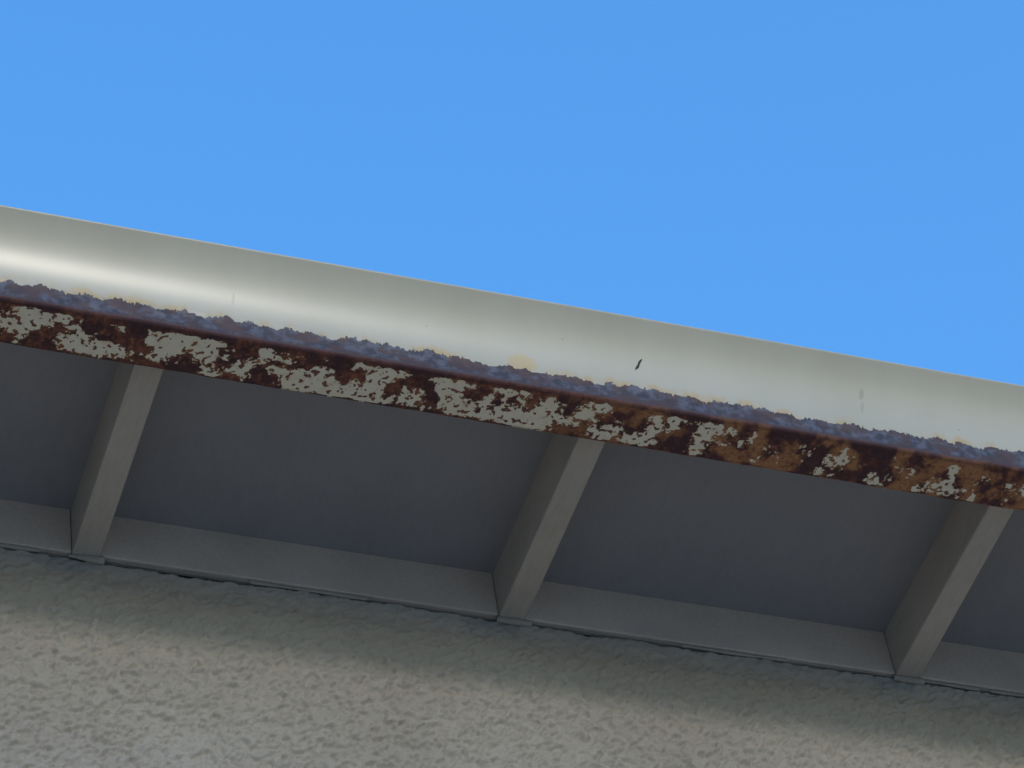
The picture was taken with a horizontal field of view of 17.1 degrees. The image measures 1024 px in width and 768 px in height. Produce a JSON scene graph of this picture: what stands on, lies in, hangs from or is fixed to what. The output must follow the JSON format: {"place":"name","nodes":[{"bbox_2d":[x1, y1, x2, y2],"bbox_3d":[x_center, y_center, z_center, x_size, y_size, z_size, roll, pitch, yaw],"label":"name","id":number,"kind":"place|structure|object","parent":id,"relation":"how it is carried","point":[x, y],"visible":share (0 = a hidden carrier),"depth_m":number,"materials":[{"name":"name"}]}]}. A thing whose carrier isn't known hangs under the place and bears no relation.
{"place":"outdoors","nodes":[
{"label":"outdoors","id":0,"kind":"place"},
{"bbox_2d":[0,342,1023,653],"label":"soffit deck","id":1,"kind":"structure","parent":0,"point":[254,460],"depth_m":4.75,"materials":[{"name":"paint"}]},
{"bbox_2d":[70,362,162,561],"bbox_3d":[-0.533,0.088,4.552,0.039,0.094,0.408,10,-51,-17],"label":"rafter","id":2,"kind":"object","parent":1,"relation":"attached to","point":[129,401],"visible":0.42,"depth_m":4.51,"materials":[{"name":"paint"}]},
{"bbox_2d":[0,205,1023,510],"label":"rain gutter","id":3,"kind":"object","parent":1,"relation":"attached to","point":[80,287],"visible":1,"depth_m":4.50,"materials":[{"name":"grey metal"}]},
{"bbox_2d":[492,433,604,619],"bbox_3d":[0.042,0.185,4.729,0.039,0.095,0.408,10,-51,-17],"label":"rafter","id":4,"kind":"object","parent":1,"relation":"attached to","point":[558,485],"visible":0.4,"depth_m":4.70,"materials":[{"name":"paint"}]},
{"bbox_2d":[884,500,1013,677],"bbox_3d":[0.618,0.282,4.907,0.039,0.095,0.408,10,-51,-17],"label":"rafter","id":5,"kind":"object","parent":1,"relation":"attached to","point":[967,537],"visible":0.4,"depth_m":4.88,"materials":[{"name":"paint"}]},
{"bbox_2d":[0,0,1023,385],"label":"sky","id":6,"kind":"structure","parent":0,"point":[838,176],"materials":[{"name":"blue"}]},
{"label":"ground","id":7,"kind":"structure","parent":0,"visible":0},
{"bbox_2d":[0,548,1023,767],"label":"front wall","id":8,"kind":"structure","parent":7,"relation":"on","point":[107,666],"depth_m":4.62,"materials":[{"name":"paint"}]},
{"bbox_2d":[0,543,68,555],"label":"caulk","id":9,"kind":"object","parent":8,"relation":"on","point":[16,547],"visible":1,"depth_m":4.58,"materials":[{"name":"paint"}]},
{"bbox_2d":[69,554,104,564],"bbox_3d":[-0.575,0.235,4.608,0.048,0.015,0.011,10,-51,-17],"label":"end caulk","id":10,"kind":"object","parent":8,"relation":"on","point":[98,560],"visible":1,"depth_m":4.61,"materials":[{"name":"paint"}]},
{"bbox_2d":[105,560,496,618],"bbox_3d":[-0.288,0.283,4.699,0.567,0.008,0.005,10,-51,-17],"label":"caulk","id":11,"kind":"object","parent":8,"relation":"on","point":[336,594],"visible":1,"depth_m":4.70,"materials":[{"name":"paint"}]},
{"bbox_2d":[496,616,531,626],"bbox_3d":[0.002,0.333,4.786,0.051,0.013,0.009,10,-51,-17],"label":"end caulk","id":12,"kind":"object","parent":8,"relation":"on","point":[512,621],"visible":1,"depth_m":4.78,"materials":[{"name":"paint"}]},
{"bbox_2d":[532,623,893,676],"bbox_3d":[0.287,0.380,4.877,0.567,0.009,0.005,10,-51,-17],"label":"caulk","id":13,"kind":"object","parent":8,"relation":"on","point":[727,652],"visible":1,"depth_m":4.88,"materials":[{"name":"paint"}]},
{"bbox_2d":[892,674,924,684],"bbox_3d":[0.576,0.430,4.963,0.048,0.013,0.009,10,-51,-17],"label":"end caulk","id":14,"kind":"object","parent":8,"relation":"on","point":[910,679],"visible":1,"depth_m":4.96,"materials":[{"name":"paint"}]},
{"bbox_2d":[925,680,1023,696],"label":"caulk","id":15,"kind":"object","parent":8,"relation":"on","point":[979,689],"visible":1,"depth_m":5.00,"materials":[{"name":"paint"}]},
{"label":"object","id":16,"kind":"object","parent":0,"visible":0},
{"bbox_2d":[50,556,966,691],"bbox_3d":[0.286,0.398,4.886,10.400,0.050,0.018,10,-51,-17],"label":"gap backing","id":17,"kind":"object","parent":16,"relation":"on","point":[256,586],"visible":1,"depth_m":4.67,"materials":[{"name":"black"}]},
{"bbox_2d":[0,499,70,558],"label":"blocking","id":18,"kind":"object","parent":17,"relation":"on","point":[45,528],"visible":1,"depth_m":4.62,"materials":[{"name":"paint"}]},
{"bbox_2d":[101,516,497,620],"bbox_3d":[-0.297,0.261,4.741,0.569,0.087,0.032,10,-51,-17],"label":"blocking","id":19,"kind":"object","parent":17,"relation":"on","point":[214,554],"visible":0.76,"depth_m":4.73,"materials":[{"name":"paint"}]},
{"bbox_2d":[525,581,894,677],"bbox_3d":[0.278,0.358,4.919,0.569,0.088,0.032,10,-51,-17],"label":"blocking","id":20,"kind":"object","parent":17,"relation":"on","point":[627,615],"visible":0.76,"depth_m":4.91,"materials":[{"name":"paint"}]},
{"bbox_2d":[921,641,1023,697],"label":"blocking","id":21,"kind":"object","parent":17,"relation":"on","point":[982,668],"visible":0.45,"depth_m":5.03,"materials":[{"name":"paint"}]}
]}

